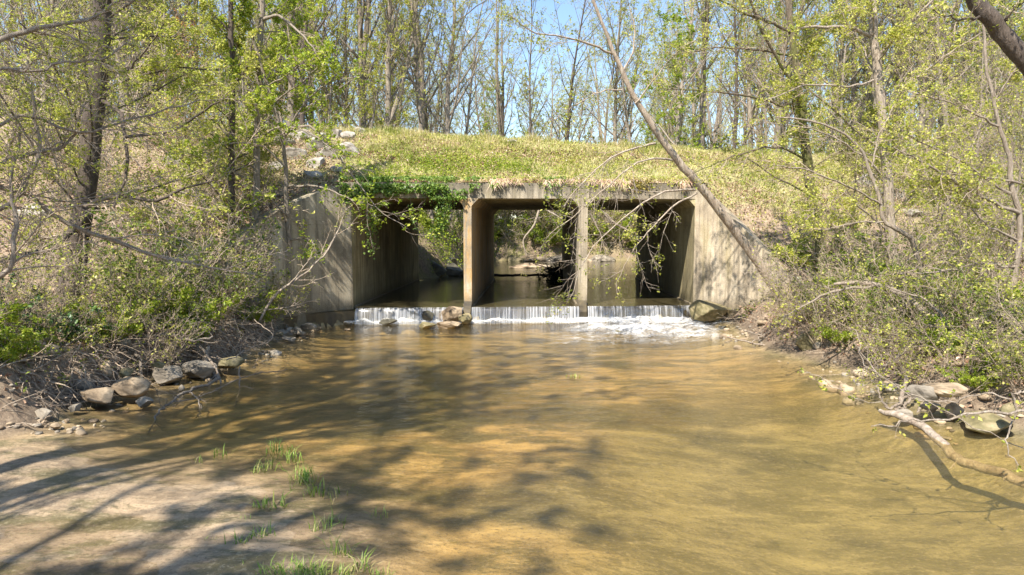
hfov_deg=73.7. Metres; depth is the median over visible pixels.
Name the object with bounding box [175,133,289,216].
bank shrub
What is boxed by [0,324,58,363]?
bank shrub
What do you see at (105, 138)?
understorey tree
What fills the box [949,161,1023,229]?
bank shrub
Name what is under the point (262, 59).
forest tree
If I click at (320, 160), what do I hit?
rock
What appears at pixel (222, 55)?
forest tree
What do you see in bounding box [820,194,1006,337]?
bank shrub
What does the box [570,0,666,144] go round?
forest tree
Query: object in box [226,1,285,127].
forest tree
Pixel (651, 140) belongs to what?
forest tree
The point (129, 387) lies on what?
rock
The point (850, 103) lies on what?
forest tree
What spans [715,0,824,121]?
forest tree
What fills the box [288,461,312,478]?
grass tuft
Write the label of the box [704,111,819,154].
thicket shrub
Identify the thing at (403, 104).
forest tree
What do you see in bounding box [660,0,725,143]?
forest tree
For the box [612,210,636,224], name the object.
bank shrub
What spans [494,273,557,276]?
fallen log
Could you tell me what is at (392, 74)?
forest tree
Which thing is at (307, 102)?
forest tree
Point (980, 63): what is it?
understorey tree
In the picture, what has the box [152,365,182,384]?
rock
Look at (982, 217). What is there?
bank shrub
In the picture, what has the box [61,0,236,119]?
forest tree
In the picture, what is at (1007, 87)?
forest tree
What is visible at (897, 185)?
bank shrub
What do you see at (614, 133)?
forest tree
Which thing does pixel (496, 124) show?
forest tree
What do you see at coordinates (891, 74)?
forest tree
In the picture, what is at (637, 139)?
forest tree
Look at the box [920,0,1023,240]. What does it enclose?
understorey tree
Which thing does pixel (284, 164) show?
hanging branch tree
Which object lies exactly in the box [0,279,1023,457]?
pebbles
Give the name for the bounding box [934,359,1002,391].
bank shrub
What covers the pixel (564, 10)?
sky
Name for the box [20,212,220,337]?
bank shrub
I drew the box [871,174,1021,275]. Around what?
bank shrub
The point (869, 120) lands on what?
forest tree
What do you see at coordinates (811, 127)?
forest tree
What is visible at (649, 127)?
forest tree
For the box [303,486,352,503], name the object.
grass tuft
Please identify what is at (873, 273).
bank shrub
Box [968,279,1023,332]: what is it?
bank shrub
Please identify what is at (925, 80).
forest tree
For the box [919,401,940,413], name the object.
rock
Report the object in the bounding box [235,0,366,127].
forest tree
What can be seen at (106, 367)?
rock
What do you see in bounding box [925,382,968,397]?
rock
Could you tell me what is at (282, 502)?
grass tuft
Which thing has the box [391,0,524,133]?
forest tree
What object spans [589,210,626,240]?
bank shrub
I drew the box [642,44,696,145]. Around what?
forest tree
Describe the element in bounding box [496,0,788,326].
leaning tree
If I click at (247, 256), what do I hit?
bank shrub
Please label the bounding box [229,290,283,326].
bank shrub
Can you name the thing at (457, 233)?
bank shrub
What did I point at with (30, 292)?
bank shrub
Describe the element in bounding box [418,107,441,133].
forest tree
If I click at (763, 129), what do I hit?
forest tree
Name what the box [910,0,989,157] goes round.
forest tree
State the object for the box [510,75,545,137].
forest tree
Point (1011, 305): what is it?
bank shrub
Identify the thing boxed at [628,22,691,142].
forest tree
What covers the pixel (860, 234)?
bank shrub
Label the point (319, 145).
rock
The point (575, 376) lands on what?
grass tuft
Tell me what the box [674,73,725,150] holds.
forest tree
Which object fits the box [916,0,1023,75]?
overhanging tree
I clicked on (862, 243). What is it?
bank shrub
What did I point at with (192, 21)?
forest tree
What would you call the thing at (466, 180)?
weeds
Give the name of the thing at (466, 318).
rock
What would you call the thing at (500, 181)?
hanging grass
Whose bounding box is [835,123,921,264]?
understorey tree
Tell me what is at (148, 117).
forest tree
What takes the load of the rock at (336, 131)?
on the ground at (142, 509)
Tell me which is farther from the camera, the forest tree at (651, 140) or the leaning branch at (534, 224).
the forest tree at (651, 140)
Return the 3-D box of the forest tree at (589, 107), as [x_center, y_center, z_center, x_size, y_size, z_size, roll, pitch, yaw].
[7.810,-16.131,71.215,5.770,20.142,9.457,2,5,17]
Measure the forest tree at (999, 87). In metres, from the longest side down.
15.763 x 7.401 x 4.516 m
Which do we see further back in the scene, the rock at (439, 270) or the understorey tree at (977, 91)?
the rock at (439, 270)
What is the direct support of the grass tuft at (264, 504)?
on the ground at (142, 509)
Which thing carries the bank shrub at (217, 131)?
on the ground at (142, 509)
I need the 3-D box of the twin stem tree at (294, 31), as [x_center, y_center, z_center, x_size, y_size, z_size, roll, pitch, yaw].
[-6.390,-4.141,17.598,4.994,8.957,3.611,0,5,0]
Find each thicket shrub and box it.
[680,111,754,150]
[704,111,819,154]
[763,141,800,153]
[826,134,904,155]
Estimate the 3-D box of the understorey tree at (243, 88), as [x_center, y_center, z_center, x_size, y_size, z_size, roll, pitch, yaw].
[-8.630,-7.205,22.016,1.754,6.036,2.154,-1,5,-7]
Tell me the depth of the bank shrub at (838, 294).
13.97 m
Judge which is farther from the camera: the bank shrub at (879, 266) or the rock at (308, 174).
the rock at (308, 174)
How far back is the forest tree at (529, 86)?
48.85 m
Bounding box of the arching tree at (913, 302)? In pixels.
[772,269,964,398]
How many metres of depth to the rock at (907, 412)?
9.56 m
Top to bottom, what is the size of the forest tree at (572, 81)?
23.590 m
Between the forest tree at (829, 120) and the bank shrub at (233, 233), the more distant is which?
the forest tree at (829, 120)
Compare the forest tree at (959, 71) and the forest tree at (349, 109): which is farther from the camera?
the forest tree at (349, 109)
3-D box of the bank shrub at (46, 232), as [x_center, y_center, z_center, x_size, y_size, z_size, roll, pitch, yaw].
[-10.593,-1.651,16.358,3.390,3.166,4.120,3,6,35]
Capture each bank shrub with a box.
[0,39,171,192]
[0,62,44,185]
[0,164,155,281]
[0,182,104,343]
[0,199,28,291]
[0,234,98,346]
[0,267,36,300]
[0,299,41,340]
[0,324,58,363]
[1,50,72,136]
[1,280,76,337]
[3,302,117,343]
[16,223,176,324]
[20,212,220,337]
[37,267,146,353]
[38,266,229,379]
[53,298,160,342]
[58,193,203,292]
[84,193,264,317]
[96,268,205,341]
[98,97,265,243]
[104,190,292,311]
[106,71,224,143]
[110,137,314,271]
[138,202,285,305]
[140,300,215,347]
[145,273,222,306]
[152,283,250,328]
[157,250,276,336]
[158,244,280,322]
[159,100,275,184]
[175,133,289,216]
[189,254,264,289]
[192,122,282,186]
[197,104,262,144]
[220,265,292,323]
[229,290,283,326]
[246,276,311,329]
[418,212,449,229]
[422,210,462,239]
[443,218,462,233]
[444,210,463,248]
[453,210,463,237]
[494,210,533,243]
[494,219,504,236]
[495,210,520,225]
[509,210,540,224]
[516,214,561,247]
[518,210,559,229]
[521,210,591,244]
[524,210,561,237]
[548,210,613,228]
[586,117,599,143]
[588,210,636,246]
[588,215,629,242]
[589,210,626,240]
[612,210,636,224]
[619,217,636,247]
[739,237,848,320]
[745,232,891,347]
[759,274,829,328]
[768,238,809,263]
[771,195,897,267]
[786,229,941,327]
[791,268,865,321]
[792,222,922,289]
[799,277,873,314]
[802,194,936,275]
[810,318,867,345]
[814,218,956,309]
[819,277,916,323]
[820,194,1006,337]
[821,267,967,371]
[832,120,946,203]
[837,262,980,345]
[842,258,906,296]
[849,301,921,358]
[860,261,970,303]
[860,302,963,387]
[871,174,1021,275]
[872,263,1023,380]
[876,253,993,326]
[886,256,948,279]
[897,183,1009,267]
[899,118,1023,206]
[910,255,1023,335]
[911,146,1023,276]
[913,80,1023,194]
[913,176,1023,285]
[914,314,1008,353]
[920,191,1023,303]
[929,168,1023,260]
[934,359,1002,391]
[939,321,1023,401]
[940,222,1023,328]
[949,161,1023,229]
[957,141,1023,259]
[960,264,1023,346]
[961,330,1023,377]
[967,286,1023,353]
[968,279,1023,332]
[984,277,1023,369]
[997,296,1023,340]
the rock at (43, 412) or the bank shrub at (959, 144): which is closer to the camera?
the rock at (43, 412)
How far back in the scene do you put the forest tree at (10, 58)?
36.36 m
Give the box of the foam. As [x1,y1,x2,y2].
[345,315,709,332]
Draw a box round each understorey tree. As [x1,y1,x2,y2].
[0,0,84,212]
[0,0,87,151]
[0,0,89,105]
[29,79,151,302]
[73,0,144,121]
[77,99,172,271]
[115,0,205,114]
[159,8,219,184]
[214,0,269,121]
[796,81,893,279]
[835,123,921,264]
[866,0,983,190]
[881,0,964,159]
[894,62,1020,264]
[907,39,1023,266]
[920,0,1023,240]
[927,0,1023,164]
[950,29,1023,209]
[974,62,1023,228]
[976,81,1023,288]
[996,74,1023,211]
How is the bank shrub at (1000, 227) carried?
on the ground at (142, 509)
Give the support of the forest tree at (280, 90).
on the ground at (142, 509)
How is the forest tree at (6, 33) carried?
on the ground at (142, 509)
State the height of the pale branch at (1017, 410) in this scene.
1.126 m
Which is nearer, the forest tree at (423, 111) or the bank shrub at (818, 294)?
the bank shrub at (818, 294)
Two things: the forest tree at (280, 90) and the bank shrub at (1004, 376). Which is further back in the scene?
the forest tree at (280, 90)
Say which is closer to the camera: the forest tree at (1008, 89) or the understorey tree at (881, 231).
the understorey tree at (881, 231)
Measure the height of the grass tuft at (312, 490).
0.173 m
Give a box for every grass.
[8,119,1023,273]
[479,178,692,191]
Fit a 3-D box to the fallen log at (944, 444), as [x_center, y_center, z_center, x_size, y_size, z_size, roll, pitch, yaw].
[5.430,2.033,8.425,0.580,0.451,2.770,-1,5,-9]
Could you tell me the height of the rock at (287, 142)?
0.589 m
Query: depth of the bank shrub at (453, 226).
35.93 m
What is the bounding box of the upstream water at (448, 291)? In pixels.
[356,261,690,307]
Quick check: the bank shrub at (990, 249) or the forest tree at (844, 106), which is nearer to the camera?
the bank shrub at (990, 249)
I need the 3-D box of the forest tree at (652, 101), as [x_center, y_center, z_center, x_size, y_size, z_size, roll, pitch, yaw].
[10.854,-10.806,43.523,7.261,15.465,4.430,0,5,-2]
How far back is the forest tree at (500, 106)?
56.43 m
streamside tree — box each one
[633,0,917,288]
[727,0,1011,268]
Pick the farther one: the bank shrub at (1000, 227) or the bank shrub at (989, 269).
the bank shrub at (1000, 227)
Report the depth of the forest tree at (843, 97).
53.85 m
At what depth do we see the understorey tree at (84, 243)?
13.98 m
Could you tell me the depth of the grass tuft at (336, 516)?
6.25 m
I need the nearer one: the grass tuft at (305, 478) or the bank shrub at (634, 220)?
the grass tuft at (305, 478)
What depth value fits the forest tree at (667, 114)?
70.33 m
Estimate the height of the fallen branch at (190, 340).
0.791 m
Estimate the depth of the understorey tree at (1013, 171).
15.60 m
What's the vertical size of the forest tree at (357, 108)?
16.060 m
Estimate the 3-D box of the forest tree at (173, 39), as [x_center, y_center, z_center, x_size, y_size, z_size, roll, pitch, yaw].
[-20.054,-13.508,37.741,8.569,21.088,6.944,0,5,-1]
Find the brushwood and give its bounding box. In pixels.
[0,116,1023,429]
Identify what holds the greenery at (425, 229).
on the ground at (142, 509)
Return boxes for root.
[133,353,142,376]
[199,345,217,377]
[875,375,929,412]
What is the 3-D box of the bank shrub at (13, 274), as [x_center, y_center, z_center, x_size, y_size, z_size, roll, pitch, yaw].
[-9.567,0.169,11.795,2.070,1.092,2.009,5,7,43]
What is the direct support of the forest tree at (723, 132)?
on the ground at (142, 509)
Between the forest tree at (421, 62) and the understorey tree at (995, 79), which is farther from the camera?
the forest tree at (421, 62)
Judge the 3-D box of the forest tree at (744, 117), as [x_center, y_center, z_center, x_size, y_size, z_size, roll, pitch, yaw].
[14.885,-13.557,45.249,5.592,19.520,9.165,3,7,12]
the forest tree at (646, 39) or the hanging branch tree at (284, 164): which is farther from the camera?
the forest tree at (646, 39)
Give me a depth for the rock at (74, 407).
9.74 m
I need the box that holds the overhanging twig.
[797,329,1023,448]
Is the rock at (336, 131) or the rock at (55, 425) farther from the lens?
the rock at (336, 131)
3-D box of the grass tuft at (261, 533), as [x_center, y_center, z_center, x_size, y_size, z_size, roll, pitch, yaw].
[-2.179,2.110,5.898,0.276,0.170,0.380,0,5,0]
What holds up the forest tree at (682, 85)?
on the ground at (142, 509)
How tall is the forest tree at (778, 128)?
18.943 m
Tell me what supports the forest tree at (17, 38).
on the ground at (142, 509)
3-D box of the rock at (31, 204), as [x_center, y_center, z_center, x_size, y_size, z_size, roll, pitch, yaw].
[-12.253,-1.683,17.604,0.782,1.018,0.878,4,6,37]
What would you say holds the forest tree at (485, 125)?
on the ground at (142, 509)
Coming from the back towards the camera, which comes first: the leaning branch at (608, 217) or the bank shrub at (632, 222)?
the bank shrub at (632, 222)
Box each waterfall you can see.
[355,307,462,325]
[472,306,578,324]
[588,305,718,323]
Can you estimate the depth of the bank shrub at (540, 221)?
49.53 m
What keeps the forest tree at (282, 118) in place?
on the ground at (142, 509)
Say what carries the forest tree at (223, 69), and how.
on the ground at (142, 509)
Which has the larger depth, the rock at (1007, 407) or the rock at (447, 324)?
the rock at (447, 324)
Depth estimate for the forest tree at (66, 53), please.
39.71 m
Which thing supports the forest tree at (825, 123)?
on the ground at (142, 509)
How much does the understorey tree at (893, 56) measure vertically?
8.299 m
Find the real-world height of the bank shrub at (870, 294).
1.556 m
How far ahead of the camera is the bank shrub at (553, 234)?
49.40 m
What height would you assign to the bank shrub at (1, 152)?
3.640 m
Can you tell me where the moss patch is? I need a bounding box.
[623,178,667,193]
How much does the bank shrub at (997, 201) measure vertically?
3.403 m
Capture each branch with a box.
[135,305,217,346]
[144,233,212,299]
[148,358,289,433]
[191,315,295,416]
[259,199,359,319]
[509,210,588,256]
[589,210,633,257]
[727,315,778,347]
[847,341,1023,471]
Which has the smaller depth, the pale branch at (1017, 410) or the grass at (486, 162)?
the pale branch at (1017, 410)
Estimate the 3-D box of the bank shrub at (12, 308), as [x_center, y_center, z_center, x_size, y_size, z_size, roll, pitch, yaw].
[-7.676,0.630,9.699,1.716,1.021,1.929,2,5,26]
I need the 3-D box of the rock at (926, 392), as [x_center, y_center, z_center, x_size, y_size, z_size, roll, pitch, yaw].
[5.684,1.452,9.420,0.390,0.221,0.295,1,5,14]
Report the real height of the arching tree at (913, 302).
2.085 m
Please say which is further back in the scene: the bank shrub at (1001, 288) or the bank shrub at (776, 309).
the bank shrub at (776, 309)
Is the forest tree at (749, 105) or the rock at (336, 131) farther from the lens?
the forest tree at (749, 105)
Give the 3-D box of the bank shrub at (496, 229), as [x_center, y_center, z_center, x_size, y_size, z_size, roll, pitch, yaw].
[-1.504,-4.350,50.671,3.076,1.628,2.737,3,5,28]
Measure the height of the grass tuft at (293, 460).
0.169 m
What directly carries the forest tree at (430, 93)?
on the ground at (142, 509)
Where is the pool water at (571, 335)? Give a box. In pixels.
[7,321,1021,565]
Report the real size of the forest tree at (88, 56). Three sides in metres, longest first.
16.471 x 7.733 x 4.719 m
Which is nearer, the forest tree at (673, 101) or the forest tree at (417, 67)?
the forest tree at (417, 67)
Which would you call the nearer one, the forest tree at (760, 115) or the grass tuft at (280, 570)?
the grass tuft at (280, 570)
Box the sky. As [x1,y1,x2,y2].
[0,0,1023,217]
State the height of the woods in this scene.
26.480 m
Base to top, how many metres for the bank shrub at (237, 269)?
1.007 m
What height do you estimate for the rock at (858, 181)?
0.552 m
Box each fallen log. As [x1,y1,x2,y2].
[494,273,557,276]
[878,409,1023,487]
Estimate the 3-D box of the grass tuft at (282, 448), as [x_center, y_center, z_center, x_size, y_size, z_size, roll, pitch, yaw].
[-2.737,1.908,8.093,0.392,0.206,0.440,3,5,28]
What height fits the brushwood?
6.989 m
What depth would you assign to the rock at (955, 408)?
9.44 m
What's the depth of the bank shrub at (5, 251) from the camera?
10.39 m
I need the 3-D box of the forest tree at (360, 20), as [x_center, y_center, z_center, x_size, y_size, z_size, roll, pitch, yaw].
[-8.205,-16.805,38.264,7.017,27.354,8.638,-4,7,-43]
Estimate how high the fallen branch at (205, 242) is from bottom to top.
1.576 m
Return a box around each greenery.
[0,122,1023,391]
[418,214,636,271]
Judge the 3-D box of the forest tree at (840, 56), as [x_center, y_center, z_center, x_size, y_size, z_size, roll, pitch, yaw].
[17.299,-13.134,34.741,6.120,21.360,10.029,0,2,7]
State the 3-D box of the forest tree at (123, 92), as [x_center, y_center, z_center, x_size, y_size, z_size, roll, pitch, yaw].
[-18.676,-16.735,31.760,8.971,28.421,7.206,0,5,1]
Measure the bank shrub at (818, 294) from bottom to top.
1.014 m
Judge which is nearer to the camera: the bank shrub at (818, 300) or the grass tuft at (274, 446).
the grass tuft at (274, 446)
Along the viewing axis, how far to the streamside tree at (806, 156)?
16.17 m
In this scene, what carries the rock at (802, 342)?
on the ground at (142, 509)
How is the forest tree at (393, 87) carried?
on the ground at (142, 509)
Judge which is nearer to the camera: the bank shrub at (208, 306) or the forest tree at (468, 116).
the bank shrub at (208, 306)
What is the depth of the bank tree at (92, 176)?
13.50 m
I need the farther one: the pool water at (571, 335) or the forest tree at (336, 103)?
the forest tree at (336, 103)
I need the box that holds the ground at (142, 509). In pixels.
[0,117,1023,574]
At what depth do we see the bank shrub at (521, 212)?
50.79 m
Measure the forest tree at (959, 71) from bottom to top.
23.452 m
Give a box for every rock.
[17,203,52,226]
[35,408,52,419]
[49,422,60,428]
[68,403,81,411]
[78,387,113,403]
[97,360,114,377]
[110,376,150,397]
[119,368,133,377]
[135,396,153,407]
[150,362,164,367]
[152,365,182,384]
[163,155,180,164]
[178,385,184,391]
[181,360,216,377]
[218,356,244,368]
[268,161,283,172]
[274,136,295,145]
[282,337,295,340]
[286,147,306,159]
[289,129,313,139]
[291,327,301,334]
[300,322,316,329]
[303,171,322,179]
[305,157,324,168]
[306,132,328,150]
[315,146,347,159]
[328,128,341,137]
[329,166,342,171]
[335,142,359,155]
[340,131,355,139]
[379,318,397,325]
[419,321,436,328]
[422,310,433,321]
[431,260,446,276]
[437,321,461,328]
[438,306,461,321]
[445,263,462,275]
[446,257,457,265]
[458,313,472,323]
[507,255,525,260]
[509,263,552,267]
[521,254,546,260]
[546,254,561,261]
[590,255,615,261]
[689,300,727,320]
[795,331,824,350]
[826,291,868,308]
[851,174,871,186]
[879,187,912,200]
[895,409,912,416]
[902,209,922,216]
[906,384,939,401]
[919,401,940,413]
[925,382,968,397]
[943,402,965,417]
[961,410,1013,434]
[999,402,1020,415]
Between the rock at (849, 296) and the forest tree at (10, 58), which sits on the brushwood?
the rock at (849, 296)
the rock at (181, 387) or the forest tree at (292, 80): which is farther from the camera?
the forest tree at (292, 80)
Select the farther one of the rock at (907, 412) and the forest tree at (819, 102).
the forest tree at (819, 102)
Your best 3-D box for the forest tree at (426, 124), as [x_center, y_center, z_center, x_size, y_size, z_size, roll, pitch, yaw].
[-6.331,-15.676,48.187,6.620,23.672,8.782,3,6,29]
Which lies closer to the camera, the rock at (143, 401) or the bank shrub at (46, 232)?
the rock at (143, 401)
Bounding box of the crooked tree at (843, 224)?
[732,66,1014,315]
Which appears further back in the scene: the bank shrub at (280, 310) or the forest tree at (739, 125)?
the forest tree at (739, 125)
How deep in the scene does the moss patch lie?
19.77 m
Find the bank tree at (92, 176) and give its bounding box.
[0,0,269,304]
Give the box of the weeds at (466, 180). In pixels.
[8,126,1021,398]
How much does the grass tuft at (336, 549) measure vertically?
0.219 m
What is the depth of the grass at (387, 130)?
23.52 m
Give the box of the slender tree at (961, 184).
[873,17,1023,304]
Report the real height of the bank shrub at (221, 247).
2.632 m
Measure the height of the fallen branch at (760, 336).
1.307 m
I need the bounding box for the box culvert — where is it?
[214,182,798,332]
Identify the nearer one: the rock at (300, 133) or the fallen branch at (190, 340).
the fallen branch at (190, 340)
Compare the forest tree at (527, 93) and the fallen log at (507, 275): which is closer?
the fallen log at (507, 275)
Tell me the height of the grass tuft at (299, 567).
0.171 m
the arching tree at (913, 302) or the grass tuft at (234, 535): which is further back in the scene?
the arching tree at (913, 302)
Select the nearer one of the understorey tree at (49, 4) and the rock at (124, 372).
the rock at (124, 372)
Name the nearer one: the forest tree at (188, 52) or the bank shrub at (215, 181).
the bank shrub at (215, 181)
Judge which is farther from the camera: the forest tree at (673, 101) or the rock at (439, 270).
the forest tree at (673, 101)
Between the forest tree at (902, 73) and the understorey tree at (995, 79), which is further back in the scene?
the forest tree at (902, 73)
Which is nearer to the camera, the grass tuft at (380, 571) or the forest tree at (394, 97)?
the grass tuft at (380, 571)
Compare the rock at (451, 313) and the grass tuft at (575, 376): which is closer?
the grass tuft at (575, 376)
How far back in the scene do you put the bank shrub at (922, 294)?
12.37 m
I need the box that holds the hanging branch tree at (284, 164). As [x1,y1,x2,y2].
[190,40,439,263]
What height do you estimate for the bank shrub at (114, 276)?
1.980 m
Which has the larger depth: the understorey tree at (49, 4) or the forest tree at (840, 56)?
the forest tree at (840, 56)
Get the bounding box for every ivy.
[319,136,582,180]
[330,173,566,309]
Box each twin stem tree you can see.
[144,0,357,220]
[154,0,300,231]
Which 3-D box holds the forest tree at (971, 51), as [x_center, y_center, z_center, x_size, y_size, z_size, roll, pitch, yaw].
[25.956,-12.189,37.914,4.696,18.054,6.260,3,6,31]
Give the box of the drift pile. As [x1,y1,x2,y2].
[531,250,562,279]
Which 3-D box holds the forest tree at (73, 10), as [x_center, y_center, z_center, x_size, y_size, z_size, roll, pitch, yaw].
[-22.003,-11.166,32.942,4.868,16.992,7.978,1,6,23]
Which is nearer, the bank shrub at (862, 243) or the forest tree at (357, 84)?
the bank shrub at (862, 243)
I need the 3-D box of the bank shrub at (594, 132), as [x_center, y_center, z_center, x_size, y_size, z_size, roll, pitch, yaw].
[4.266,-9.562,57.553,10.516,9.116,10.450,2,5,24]
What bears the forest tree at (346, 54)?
on the ground at (142, 509)
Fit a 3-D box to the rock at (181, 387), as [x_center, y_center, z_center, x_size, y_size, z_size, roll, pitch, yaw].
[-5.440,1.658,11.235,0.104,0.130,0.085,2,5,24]
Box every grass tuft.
[212,443,226,458]
[224,529,250,543]
[247,521,275,538]
[249,496,266,508]
[254,553,312,574]
[255,457,282,472]
[259,437,281,453]
[266,441,301,459]
[266,489,293,509]
[269,555,328,574]
[276,465,324,489]
[277,449,303,463]
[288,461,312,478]
[300,557,341,574]
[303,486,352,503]
[304,477,339,498]
[308,509,344,532]
[317,532,368,557]
[330,508,346,524]
[337,562,365,574]
[343,543,381,573]
[366,503,387,518]
[369,562,397,574]
[566,374,584,379]
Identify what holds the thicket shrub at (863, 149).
on the ground at (142, 509)
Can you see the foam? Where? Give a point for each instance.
(637, 326)
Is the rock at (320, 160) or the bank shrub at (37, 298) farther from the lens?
the rock at (320, 160)
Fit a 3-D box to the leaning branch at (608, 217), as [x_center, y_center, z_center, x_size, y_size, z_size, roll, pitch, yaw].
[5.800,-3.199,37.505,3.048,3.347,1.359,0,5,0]
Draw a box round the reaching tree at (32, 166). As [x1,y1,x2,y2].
[0,0,295,293]
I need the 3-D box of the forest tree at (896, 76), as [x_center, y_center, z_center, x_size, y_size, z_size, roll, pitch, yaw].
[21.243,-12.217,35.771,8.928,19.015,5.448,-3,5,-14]
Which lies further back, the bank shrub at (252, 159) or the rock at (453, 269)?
the rock at (453, 269)
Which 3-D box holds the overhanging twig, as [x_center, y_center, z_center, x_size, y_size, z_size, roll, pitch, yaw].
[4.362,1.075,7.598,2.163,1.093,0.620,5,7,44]
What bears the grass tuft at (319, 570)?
on the ground at (142, 509)
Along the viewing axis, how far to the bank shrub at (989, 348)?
9.69 m
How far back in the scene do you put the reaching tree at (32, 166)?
9.20 m
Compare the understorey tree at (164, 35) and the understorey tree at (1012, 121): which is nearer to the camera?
the understorey tree at (1012, 121)
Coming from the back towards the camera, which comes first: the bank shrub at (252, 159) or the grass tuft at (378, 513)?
the bank shrub at (252, 159)
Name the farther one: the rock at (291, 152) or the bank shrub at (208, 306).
the rock at (291, 152)
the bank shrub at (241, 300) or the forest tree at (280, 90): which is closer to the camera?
the bank shrub at (241, 300)
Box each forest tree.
[0,0,62,115]
[0,0,70,115]
[0,0,85,109]
[0,2,17,83]
[0,5,41,99]
[0,9,53,117]
[1,0,64,103]
[2,0,92,117]
[2,0,145,118]
[23,2,118,117]
[30,0,128,112]
[40,0,173,120]
[46,0,160,120]
[55,2,134,103]
[59,0,193,121]
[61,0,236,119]
[90,0,168,121]
[108,5,166,122]
[110,0,186,121]
[110,0,222,119]
[111,3,198,120]
[136,0,245,119]
[140,0,249,121]
[158,0,227,112]
[167,0,287,123]
[168,0,285,127]
[171,0,253,119]
[193,1,287,115]
[198,10,249,124]
[208,1,269,122]
[213,0,283,122]
[225,2,350,128]
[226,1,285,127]
[235,0,330,126]
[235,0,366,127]
[240,1,318,127]
[252,0,365,125]
[254,0,384,126]
[271,0,383,127]
[272,49,338,128]
[275,0,374,127]
[285,0,348,126]
[301,0,433,127]
[305,65,354,128]
[309,0,418,128]
[310,0,377,127]
[325,1,423,126]
[325,76,367,129]
[331,0,414,129]
[334,15,402,127]
[335,45,384,127]
[336,0,426,130]
[343,0,457,228]
[346,25,415,124]
[348,0,447,128]
[358,2,427,131]
[364,0,483,130]
[369,7,415,125]
[370,10,426,128]
[376,51,434,128]
[377,1,460,132]
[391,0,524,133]
[392,0,519,243]
[402,28,457,133]
[403,88,440,132]
[404,3,477,132]
[416,57,462,133]
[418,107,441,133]
[421,59,468,133]
[450,18,510,136]
[460,0,534,222]
[465,44,505,135]
[469,78,520,136]
[484,110,511,134]
[485,0,579,218]
[488,107,507,221]
[501,54,554,214]
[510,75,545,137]
[514,0,626,142]
[526,41,577,141]
[554,0,669,213]
[556,33,612,142]
[566,76,600,143]
[569,0,641,143]
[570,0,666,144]
[592,82,629,142]
[599,76,645,142]
[604,0,678,215]
[622,3,717,148]
[623,34,697,144]
[628,0,751,145]
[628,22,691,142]
[630,0,728,145]
[632,89,672,143]
[635,66,671,143]
[639,49,698,145]
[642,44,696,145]
[649,52,694,145]
[650,39,691,146]
[655,0,754,149]
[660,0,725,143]
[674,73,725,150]
[681,2,741,148]
[686,108,721,144]
[694,112,718,148]
[698,1,776,144]
[702,0,789,150]
[704,59,741,148]
[709,111,732,149]
[711,0,774,147]
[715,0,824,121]
[715,0,837,151]
[719,90,768,149]
[722,0,851,149]
[727,5,793,150]
[732,0,842,152]
[732,11,773,147]
[751,0,822,151]
[752,0,844,155]
[753,0,846,149]
[786,0,910,147]
[787,0,907,153]
[791,3,896,145]
[791,55,859,154]
[793,0,941,154]
[804,0,909,153]
[805,0,891,155]
[808,35,833,153]
[808,88,830,154]
[810,40,888,154]
[811,1,882,138]
[811,45,894,151]
[817,55,863,155]
[827,0,981,156]
[829,0,928,157]
[846,2,932,144]
[859,0,1022,158]
[880,0,980,158]
[881,2,969,154]
[882,1,967,145]
[884,0,1020,160]
[906,12,963,143]
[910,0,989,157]
[913,0,1022,154]
[925,0,1023,153]
[931,0,1023,136]
[933,0,1023,162]
[934,20,1023,160]
[942,0,1013,155]
[956,0,1023,164]
[964,0,1023,139]
[993,2,1023,162]
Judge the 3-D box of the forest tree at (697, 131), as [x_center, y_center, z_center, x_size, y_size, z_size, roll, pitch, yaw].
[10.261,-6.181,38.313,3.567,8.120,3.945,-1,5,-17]
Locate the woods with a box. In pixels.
[3,29,1015,210]
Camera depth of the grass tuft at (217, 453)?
8.05 m
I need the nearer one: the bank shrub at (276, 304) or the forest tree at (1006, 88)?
the bank shrub at (276, 304)
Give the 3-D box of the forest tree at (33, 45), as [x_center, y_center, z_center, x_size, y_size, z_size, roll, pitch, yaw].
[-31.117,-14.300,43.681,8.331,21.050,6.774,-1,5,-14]
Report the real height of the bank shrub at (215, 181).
3.708 m
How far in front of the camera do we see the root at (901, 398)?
10.12 m
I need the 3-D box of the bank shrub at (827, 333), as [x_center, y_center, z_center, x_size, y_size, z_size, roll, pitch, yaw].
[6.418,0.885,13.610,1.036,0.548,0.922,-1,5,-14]
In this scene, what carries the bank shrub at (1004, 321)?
on the ground at (142, 509)
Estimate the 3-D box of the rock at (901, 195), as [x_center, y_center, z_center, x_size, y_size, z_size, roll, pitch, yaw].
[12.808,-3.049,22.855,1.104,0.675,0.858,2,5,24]
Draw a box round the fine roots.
[8,263,304,419]
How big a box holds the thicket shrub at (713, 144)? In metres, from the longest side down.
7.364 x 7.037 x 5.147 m
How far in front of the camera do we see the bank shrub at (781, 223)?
18.88 m
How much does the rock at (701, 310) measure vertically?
0.586 m
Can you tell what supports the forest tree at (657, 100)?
on the ground at (142, 509)
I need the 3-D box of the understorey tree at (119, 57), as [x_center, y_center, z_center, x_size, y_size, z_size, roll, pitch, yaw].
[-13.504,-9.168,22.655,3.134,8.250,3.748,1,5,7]
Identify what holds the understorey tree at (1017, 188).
on the ground at (142, 509)
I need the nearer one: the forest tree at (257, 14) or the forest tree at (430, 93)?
the forest tree at (257, 14)
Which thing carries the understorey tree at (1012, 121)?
on the ground at (142, 509)

